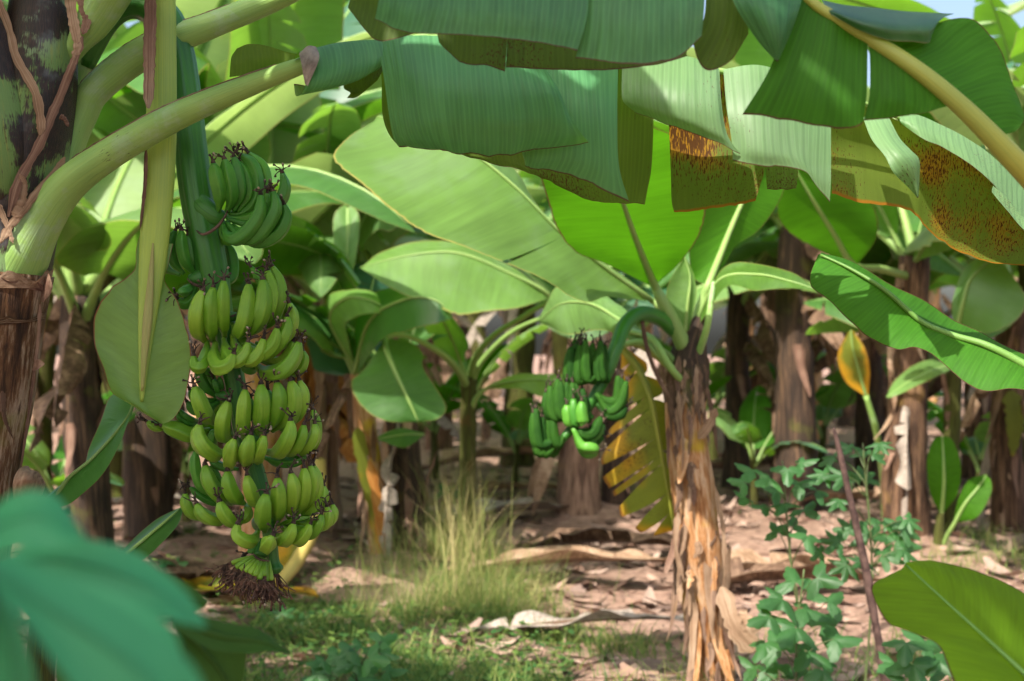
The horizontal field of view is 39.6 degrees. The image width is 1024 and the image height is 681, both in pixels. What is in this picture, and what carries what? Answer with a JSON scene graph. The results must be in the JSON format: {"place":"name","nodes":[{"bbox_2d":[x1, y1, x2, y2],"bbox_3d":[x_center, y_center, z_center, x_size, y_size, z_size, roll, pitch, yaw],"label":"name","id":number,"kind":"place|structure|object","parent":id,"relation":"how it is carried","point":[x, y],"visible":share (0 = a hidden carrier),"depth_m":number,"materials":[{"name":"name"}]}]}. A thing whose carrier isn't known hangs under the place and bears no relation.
{"place":"outdoors","nodes":[
{"label":"outdoors","id":0,"kind":"place"},
{"bbox_2d":[11,355,1023,680],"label":"ground","id":1,"kind":"structure","parent":0,"point":[609,575],"depth_m":8.99,"materials":[{"name":"soil"}]},
{"bbox_2d":[2,0,7,10],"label":"banana plant","id":2,"kind":"object","parent":1,"relation":"on","point":[5,3],"depth_m":3.95,"materials":[{"name":"green plant"}]},
{"bbox_2d":[22,292,56,491],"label":"banana plant","id":3,"kind":"object","parent":1,"relation":"on","point":[45,382],"visible":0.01,"depth_m":11.42,"materials":[{"name":"brown plant"}]},
{"bbox_2d":[22,390,138,492],"bbox_3d":[-2.944,0.997,9.507,1.474,1.303,1.414,0,0,-24],"label":"banana sucker","id":4,"kind":"object","parent":1,"relation":"on","point":[37,457],"visible":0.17,"depth_m":9.50,"materials":[{"name":"green plant"}]},
{"bbox_2d":[58,274,122,497],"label":"banana plant","id":5,"kind":"object","parent":1,"relation":"on","point":[116,463],"visible":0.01,"depth_m":12.82,"materials":[{"name":"brown plant"}]},
{"bbox_2d":[0,489,206,680],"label":"weed plant","id":6,"kind":"object","parent":1,"relation":"on","point":[78,602],"visible":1,"depth_m":0.65,"materials":[{"name":"green plant"}]},
{"bbox_2d":[28,394,182,680],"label":"banana sucker","id":7,"kind":"object","parent":1,"relation":"on","point":[149,539],"visible":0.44,"depth_m":3.06,"materials":[{"name":"green plant"}]},
{"bbox_2d":[66,494,202,510],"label":"fallen leaf","id":8,"kind":"object","parent":1,"relation":"on","point":[119,501],"visible":0.12,"depth_m":11.97,"materials":[{"name":"brown plant"}]},
{"bbox_2d":[105,23,203,471],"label":"banana plant","id":9,"kind":"object","parent":1,"relation":"on","point":[121,28],"depth_m":15.13,"materials":[{"name":"green plant"}]},
{"bbox_2d":[117,401,223,521],"bbox_3d":[-2.673,0.979,11.411,1.414,1.303,1.474,0,0,7],"label":"banana sucker","id":10,"kind":"object","parent":1,"relation":"on","point":[185,470],"visible":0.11,"depth_m":11.46,"materials":[{"name":"green plant"}]},
{"bbox_2d":[155,557,187,567],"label":"weed plant","id":11,"kind":"object","parent":1,"relation":"on","point":[164,563],"visible":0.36,"depth_m":8.10,"materials":[{"name":"green plant"}]},
{"bbox_2d":[56,574,292,680],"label":"weed plant","id":12,"kind":"object","parent":1,"relation":"on","point":[215,650],"visible":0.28,"depth_m":1.53,"materials":[{"name":"green plant"}]},
{"bbox_2d":[5,0,381,541],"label":"banana plant","id":13,"kind":"object","parent":1,"relation":"on","point":[151,466],"visible":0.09,"depth_m":10.33,"materials":[{"name":"brown plant"}]},
{"bbox_2d":[192,345,216,417],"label":"banana plant","id":14,"kind":"object","parent":1,"relation":"on","point":[208,396],"visible":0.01,"depth_m":18.42,"materials":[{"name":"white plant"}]},
{"bbox_2d":[29,31,416,543],"bbox_3d":[-2.221,-0.324,8.210,3.562,3.921,3.523,0,0,-23],"label":"banana plant","id":15,"kind":"object","parent":1,"relation":"on","point":[97,240],"visible":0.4,"depth_m":8.05,"materials":[{"name":"green plant"}]},
{"bbox_2d":[151,555,302,579],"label":"fallen leaf","id":16,"kind":"object","parent":1,"relation":"on","point":[192,568],"visible":0.23,"depth_m":8.12,"materials":[{"name":"brown plant"}]},
{"bbox_2d":[181,576,319,597],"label":"fallen leaf","id":17,"kind":"object","parent":1,"relation":"on","point":[198,583],"visible":0.38,"depth_m":7.83,"materials":[{"name":"plant"}]},
{"bbox_2d":[248,604,314,631],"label":"weed plant","id":18,"kind":"object","parent":1,"relation":"on","point":[286,613],"visible":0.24,"depth_m":7.07,"materials":[{"name":"green plant"}]},
{"bbox_2d":[246,458,325,604],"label":"fallen leaf","id":19,"kind":"object","parent":1,"relation":"on","point":[293,558],"visible":0.22,"depth_m":8.18,"materials":[{"name":"yellow plant"}]},
{"bbox_2d":[190,0,381,509],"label":"banana plant","id":20,"kind":"object","parent":1,"relation":"on","point":[238,475],"visible":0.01,"depth_m":12.31,"materials":[{"name":"green plant"}]},
{"bbox_2d":[76,0,519,554],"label":"banana plant","id":21,"kind":"object","parent":1,"relation":"on","point":[298,26],"visible":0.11,"depth_m":9.38,"materials":[{"name":"green plant"}]},
{"bbox_2d":[178,261,452,556],"bbox_3d":[-0.904,0.551,8.828,1.827,2.191,1.686,0,0,21],"label":"banana plant","id":22,"kind":"object","parent":1,"relation":"on","point":[381,312],"visible":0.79,"depth_m":8.46,"materials":[{"name":"green plant"}]},
{"bbox_2d":[197,212,437,554],"bbox_3d":[-0.971,0.405,8.748,2.056,2.421,0.858,0,0,-34],"label":"banana plant","id":23,"kind":"object","parent":1,"relation":"on","point":[403,437],"visible":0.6,"depth_m":8.70,"materials":[{"name":"green plant"}]},
{"bbox_2d":[287,102,397,534],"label":"banana plant","id":24,"kind":"object","parent":1,"relation":"on","point":[354,229],"visible":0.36,"depth_m":9.46,"materials":[{"name":"green plant"}]},
{"bbox_2d":[282,33,419,381],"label":"banana plant","id":25,"kind":"object","parent":1,"relation":"on","point":[293,282],"depth_m":19.71,"materials":[{"name":"green plant"}]},
{"bbox_2d":[300,631,407,680],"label":"weed plant","id":26,"kind":"object","parent":1,"relation":"on","point":[346,660],"visible":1,"depth_m":5.52,"materials":[{"name":"green plant"}]},
{"bbox_2d":[417,422,424,433],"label":"banana plant","id":27,"kind":"object","parent":1,"relation":"on","point":[421,426],"depth_m":22.05,"materials":[{"name":"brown plant"}]},
{"bbox_2d":[436,483,457,503],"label":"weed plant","id":28,"kind":"object","parent":1,"relation":"on","point":[440,487],"visible":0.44,"depth_m":12.63,"materials":[{"name":"green plant"}]},
{"bbox_2d":[361,186,554,495],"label":"banana plant","id":29,"kind":"object","parent":1,"relation":"on","point":[538,194],"visible":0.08,"depth_m":12.67,"materials":[{"name":"green plant"}]},
{"bbox_2d":[414,344,507,479],"bbox_3d":[-0.869,0.844,14.888,1.768,1.629,1.842,0,0,6],"label":"banana sucker","id":30,"kind":"object","parent":1,"relation":"on","point":[448,395],"visible":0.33,"depth_m":14.90,"materials":[{"name":"green plant"}]},
{"bbox_2d":[452,314,472,418],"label":"banana plant","id":31,"kind":"object","parent":1,"relation":"on","point":[456,413],"depth_m":26.51,"materials":[{"name":"brown plant"}]},
{"bbox_2d":[416,170,537,449],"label":"banana plant","id":32,"kind":"object","parent":1,"relation":"on","point":[445,373],"visible":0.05,"depth_m":18.82,"materials":[{"name":"brown plant"}]},
{"bbox_2d":[351,241,608,549],"bbox_3d":[-0.089,0.528,8.587,1.375,2.221,1.718,0,0,14],"label":"banana plant","id":33,"kind":"object","parent":1,"relation":"on","point":[391,382],"visible":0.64,"depth_m":8.08,"materials":[{"name":"green plant"}]},
{"bbox_2d":[467,310,503,393],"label":"banana plant","id":34,"kind":"object","parent":1,"relation":"on","point":[472,318],"visible":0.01,"depth_m":36.85,"materials":[{"name":"green plant"}]},
{"bbox_2d":[421,446,558,470],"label":"fallen leaf","id":35,"kind":"object","parent":1,"relation":"on","point":[488,451],"visible":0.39,"depth_m":15.91,"materials":[{"name":"brown plant"}]},
{"bbox_2d":[442,381,545,482],"bbox_3d":[-0.019,1.010,14.077,1.351,1.194,1.296,0,0,38],"label":"banana sucker","id":36,"kind":"object","parent":1,"relation":"on","point":[517,419],"visible":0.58,"depth_m":13.96,"materials":[{"name":"green plant"}]},
{"bbox_2d":[434,497,568,524],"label":"fallen leaf","id":37,"kind":"object","parent":1,"relation":"on","point":[499,506],"visible":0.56,"depth_m":11.04,"materials":[{"name":"brown plant"}]},
{"bbox_2d":[465,170,552,466],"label":"banana plant","id":38,"kind":"object","parent":1,"relation":"on","point":[520,360],"visible":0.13,"depth_m":16.28,"materials":[{"name":"brown plant"}]},
{"bbox_2d":[0,0,1023,555],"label":"banana plant","id":39,"kind":"object","parent":1,"relation":"on","point":[586,134],"visible":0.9,"depth_m":2.85,"materials":[{"name":"green plant"}]},
{"bbox_2d":[81,0,338,612],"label":"banana bunch","id":40,"kind":"object","parent":39,"relation":"hanging from","point":[204,253],"visible":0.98,"depth_m":2.93,"materials":[{"name":"green food"}]},
{"bbox_2d":[476,480,556,492],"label":"fallen leaf","id":41,"kind":"object","parent":1,"relation":"on","point":[515,485],"visible":0.42,"depth_m":13.09,"materials":[{"name":"brown plant"}]},
{"bbox_2d":[11,397,1023,680],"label":"leaf litter","id":42,"kind":"object","parent":1,"relation":"on","point":[649,601],"visible":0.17,"depth_m":8.56,"materials":[{"name":"brown plant"}]},
{"bbox_2d":[409,227,668,515],"bbox_3d":[0.251,0.092,11.893,2.231,3.119,2.624,0,0,34],"label":"banana plant","id":43,"kind":"object","parent":1,"relation":"on","point":[578,490],"visible":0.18,"depth_m":11.15,"materials":[{"name":"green plant"}]},
{"bbox_2d":[539,329,567,374],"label":"banana plant","id":44,"kind":"object","parent":1,"relation":"on","point":[558,344],"visible":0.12,"depth_m":37.05,"materials":[{"name":"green plant"}]},
{"bbox_2d":[114,438,1023,680],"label":"grass","id":45,"kind":"structure","parent":1,"relation":"on","point":[491,601],"depth_m":7.21,"materials":[{"name":"green plant"}]},
{"bbox_2d":[461,608,683,635],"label":"fallen leaf","id":46,"kind":"object","parent":1,"relation":"on","point":[600,615],"visible":0.68,"depth_m":6.91,"materials":[{"name":"beige plant"}]},
{"bbox_2d":[333,115,814,680],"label":"banana plant","id":47,"kind":"object","parent":1,"relation":"on","point":[487,209],"visible":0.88,"depth_m":5.38,"materials":[{"name":"green plant"}]},
{"bbox_2d":[529,306,674,460],"bbox_3d":[0.404,0.150,5.235,0.691,0.562,0.228,0,0,-32],"label":"banana bunch","id":48,"kind":"object","parent":47,"relation":"hanging from","point":[569,404],"visible":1,"depth_m":5.13,"materials":[{"name":"green food"}]},
{"bbox_2d":[514,528,671,546],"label":"fallen leaf","id":49,"kind":"object","parent":1,"relation":"on","point":[567,536],"visible":0.73,"depth_m":9.66,"materials":[{"name":"brown plant"}]},
{"bbox_2d":[439,545,747,572],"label":"fallen leaf","id":50,"kind":"object","parent":1,"relation":"on","point":[580,553],"visible":0.48,"depth_m":8.40,"materials":[{"name":"beige plant"}]},
{"bbox_2d":[618,270,653,443],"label":"banana plant","id":51,"kind":"object","parent":1,"relation":"on","point":[648,329],"visible":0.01,"depth_m":17.91,"materials":[{"name":"brown plant"}]},
{"bbox_2d":[635,323,664,372],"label":"banana plant","id":52,"kind":"object","parent":1,"relation":"on","point":[660,329],"visible":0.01,"depth_m":36.62,"materials":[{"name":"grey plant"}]},
{"bbox_2d":[650,323,673,379],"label":"banana plant","id":53,"kind":"object","parent":1,"relation":"on","point":[671,344],"depth_m":20.79,"materials":[{"name":"brown plant"}]},
{"bbox_2d":[605,299,727,391],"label":"banana plant","id":54,"kind":"object","parent":1,"relation":"on","point":[608,335],"visible":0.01,"depth_m":21.72,"materials":[{"name":"green plant"}]},
{"bbox_2d":[602,376,731,470],"bbox_3d":[1.274,0.958,12.912,1.414,1.303,1.474,0,0,8],"label":"banana sucker","id":55,"kind":"object","parent":1,"relation":"on","point":[715,385],"visible":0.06,"depth_m":12.62,"materials":[{"name":"green plant"}]},
{"bbox_2d":[529,207,817,504],"bbox_3d":[0.994,0.199,12.159,3.420,2.797,1.714,0,0,10],"label":"banana plant","id":56,"kind":"object","parent":1,"relation":"on","point":[743,252],"visible":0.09,"depth_m":11.54,"materials":[{"name":"green plant"}]},
{"bbox_2d":[348,0,1023,390],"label":"banana plant","id":57,"kind":"object","parent":1,"relation":"on","point":[920,62],"visible":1,"depth_m":2.13,"materials":[{"name":"green plant"}]},
{"bbox_2d":[654,336,760,459],"bbox_3d":[2.319,0.755,17.115,2.088,1.846,2.003,0,0,35],"label":"banana sucker","id":58,"kind":"object","parent":1,"relation":"on","point":[717,368],"visible":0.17,"depth_m":16.86,"materials":[{"name":"green plant"}]},
{"bbox_2d":[713,299,756,377],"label":"banana plant","id":59,"kind":"object","parent":1,"relation":"on","point":[719,304],"visible":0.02,"depth_m":27.03,"materials":[{"name":"green plant"}]},
{"bbox_2d":[709,289,816,466],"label":"banana plant","id":60,"kind":"object","parent":1,"relation":"on","point":[766,306],"visible":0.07,"depth_m":16.39,"materials":[{"name":"brown plant"}]},
{"bbox_2d":[706,386,829,509],"bbox_3d":[2.167,1.003,12.205,1.351,1.194,1.296,0,0,-23],"label":"banana sucker","id":61,"kind":"object","parent":1,"relation":"on","point":[751,430],"visible":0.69,"depth_m":12.23,"materials":[{"name":"green plant"}]},
{"bbox_2d":[711,455,837,469],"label":"fallen leaf","id":62,"kind":"object","parent":1,"relation":"on","point":[718,463],"visible":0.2,"depth_m":14.96,"materials":[{"name":"brown plant"}]},
{"bbox_2d":[727,457,828,669],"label":"weed plant","id":63,"kind":"object","parent":1,"relation":"on","point":[765,481],"visible":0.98,"depth_m":5.39,"materials":[{"name":"green plant"}]},
{"bbox_2d":[718,440,854,456],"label":"fallen leaf","id":64,"kind":"object","parent":1,"relation":"on","point":[831,445],"visible":0.09,"depth_m":17.05,"materials":[{"name":"brown plant"}]},
{"bbox_2d":[727,549,854,569],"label":"fallen leaf","id":65,"kind":"object","parent":1,"relation":"on","point":[750,558],"visible":0.32,"depth_m":8.73,"materials":[{"name":"beige plant"}]},
{"bbox_2d":[754,291,829,449],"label":"banana plant","id":66,"kind":"object","parent":1,"relation":"on","point":[819,381],"depth_m":18.92,"materials":[{"name":"brown plant"}]},
{"bbox_2d":[721,59,877,488],"bbox_3d":[2.421,-0.551,14.102,3.920,4.363,3.964,0,0,41],"label":"banana plant","id":67,"kind":"object","parent":1,"relation":"on","point":[741,349],"visible":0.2,"depth_m":13.81,"materials":[{"name":"brown plant"}]},
{"bbox_2d":[738,560,863,680],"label":"weed plant","id":68,"kind":"object","parent":1,"relation":"on","point":[788,635],"visible":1,"depth_m":5.05,"materials":[{"name":"green plant"}]},
{"bbox_2d":[749,361,855,482],"bbox_3d":[3.091,0.861,14.597,1.719,1.520,1.650,0,0,37],"label":"banana sucker","id":69,"kind":"object","parent":1,"relation":"on","point":[833,400],"visible":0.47,"depth_m":14.38,"materials":[{"name":"green plant"}]},
{"bbox_2d":[731,557,880,583],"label":"fallen leaf","id":70,"kind":"object","parent":1,"relation":"on","point":[762,571],"visible":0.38,"depth_m":8.11,"materials":[{"name":"brown plant"}]},
{"bbox_2d":[769,486,880,511],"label":"fallen leaf","id":71,"kind":"object","parent":1,"relation":"on","point":[872,494],"visible":0.32,"depth_m":11.96,"materials":[{"name":"brown plant"}]},
{"bbox_2d":[829,342,836,384],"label":"banana plant","id":72,"kind":"object","parent":1,"relation":"on","point":[832,346],"depth_m":35.48,"materials":[{"name":"brown plant"}]},
{"bbox_2d":[653,0,1023,513],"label":"banana plant","id":73,"kind":"object","parent":1,"relation":"on","point":[794,412],"visible":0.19,"depth_m":11.79,"materials":[{"name":"brown plant"}]},
{"bbox_2d":[836,332,855,427],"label":"banana plant","id":74,"kind":"object","parent":1,"relation":"on","point":[846,418],"visible":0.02,"depth_m":23.84,"materials":[{"name":"brown plant"}]},
{"bbox_2d":[735,87,975,489],"bbox_3d":[3.390,-0.518,13.292,3.886,4.325,3.930,0,0,-8],"label":"banana plant","id":75,"kind":"object","parent":1,"relation":"on","point":[878,253],"visible":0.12,"depth_m":13.42,"materials":[{"name":"brown plant"}]},
{"bbox_2d":[837,330,883,518],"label":"banana sucker","id":76,"kind":"object","parent":1,"relation":"on","point":[853,362],"visible":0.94,"depth_m":9.36,"materials":[{"name":"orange plant"}]},
{"bbox_2d":[832,428,890,680],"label":"dead stick","id":77,"kind":"object","parent":1,"relation":"on","point":[867,576],"visible":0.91,"depth_m":5.29,"materials":[{"name":"brown wood"}]},
{"bbox_2d":[804,442,922,680],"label":"weed plant","id":78,"kind":"object","parent":1,"relation":"on","point":[905,546],"visible":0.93,"depth_m":5.60,"materials":[{"name":"green plant"}]},
{"bbox_2d":[815,351,943,396],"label":"banana sucker","id":79,"kind":"object","parent":1,"relation":"on","point":[939,394],"visible":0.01,"depth_m":16.51,"materials":[{"name":"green plant"}]},
{"bbox_2d":[777,61,1023,545],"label":"banana plant","id":80,"kind":"object","parent":1,"relation":"on","point":[988,297],"visible":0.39,"depth_m":9.01,"materials":[{"name":"green plant"}]},
{"bbox_2d":[780,0,1023,461],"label":"banana plant","id":81,"kind":"object","parent":1,"relation":"on","point":[1004,27],"visible":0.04,"depth_m":11.48,"materials":[{"name":"green plant"}]},
{"bbox_2d":[803,297,1012,530],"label":"banana plant","id":82,"kind":"object","parent":1,"relation":"on","point":[915,374],"visible":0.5,"depth_m":9.35,"materials":[{"name":"green plant"}]},
{"bbox_2d":[877,629,951,680],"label":"weed plant","id":83,"kind":"object","parent":1,"relation":"on","point":[931,663],"visible":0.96,"depth_m":4.89,"materials":[{"name":"green plant"}]},
{"bbox_2d":[882,281,951,358],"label":"banana plant","id":84,"kind":"object","parent":1,"relation":"on","point":[934,285],"visible":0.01,"depth_m":28.88,"materials":[{"name":"green plant"}]},
{"bbox_2d":[818,0,1023,257],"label":"banana plant","id":85,"kind":"object","parent":1,"relation":"on","point":[951,120],"visible":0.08,"depth_m":7.43,"materials":[{"name":"green plant"}]},
{"bbox_2d":[928,286,953,402],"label":"banana plant","id":86,"kind":"object","parent":1,"relation":"on","point":[934,298],"visible":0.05,"depth_m":34.25,"materials":[{"name":"plant"}]},
{"bbox_2d":[867,86,1017,479],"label":"banana plant","id":87,"kind":"object","parent":1,"relation":"on","point":[968,469],"visible":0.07,"depth_m":14.91,"materials":[{"name":"brown plant"}]},
{"bbox_2d":[871,560,1023,680],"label":"banana sucker","id":88,"kind":"object","parent":1,"relation":"on","point":[969,622],"visible":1,"depth_m":1.97,"materials":[{"name":"green plant"}]},
{"bbox_2d":[889,115,1023,534],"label":"banana plant","id":89,"kind":"object","parent":1,"relation":"on","point":[1002,467],"visible":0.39,"depth_m":9.92,"materials":[{"name":"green plant"}]},
{"bbox_2d":[927,436,991,545],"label":"banana sucker","id":90,"kind":"object","parent":1,"relation":"on","point":[943,469],"visible":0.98,"depth_m":9.05,"materials":[{"name":"green plant"}]},
{"bbox_2d":[929,494,990,510],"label":"fallen leaf","id":91,"kind":"object","parent":1,"relation":"on","point":[933,506],"visible":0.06,"depth_m":11.56,"materials":[{"name":"brown plant"}]},
{"bbox_2d":[927,400,1023,476],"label":"banana sucker","id":92,"kind":"object","parent":1,"relation":"on","point":[977,442],"visible":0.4,"depth_m":11.98,"materials":[{"name":"green plant"}]},
{"bbox_2d":[935,259,1017,286],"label":"banana plant","id":93,"kind":"object","parent":1,"relation":"on","point":[952,280],"depth_m":21.71,"materials":[{"name":"green plant"}]},
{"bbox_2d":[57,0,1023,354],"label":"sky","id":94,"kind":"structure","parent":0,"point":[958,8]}
]}

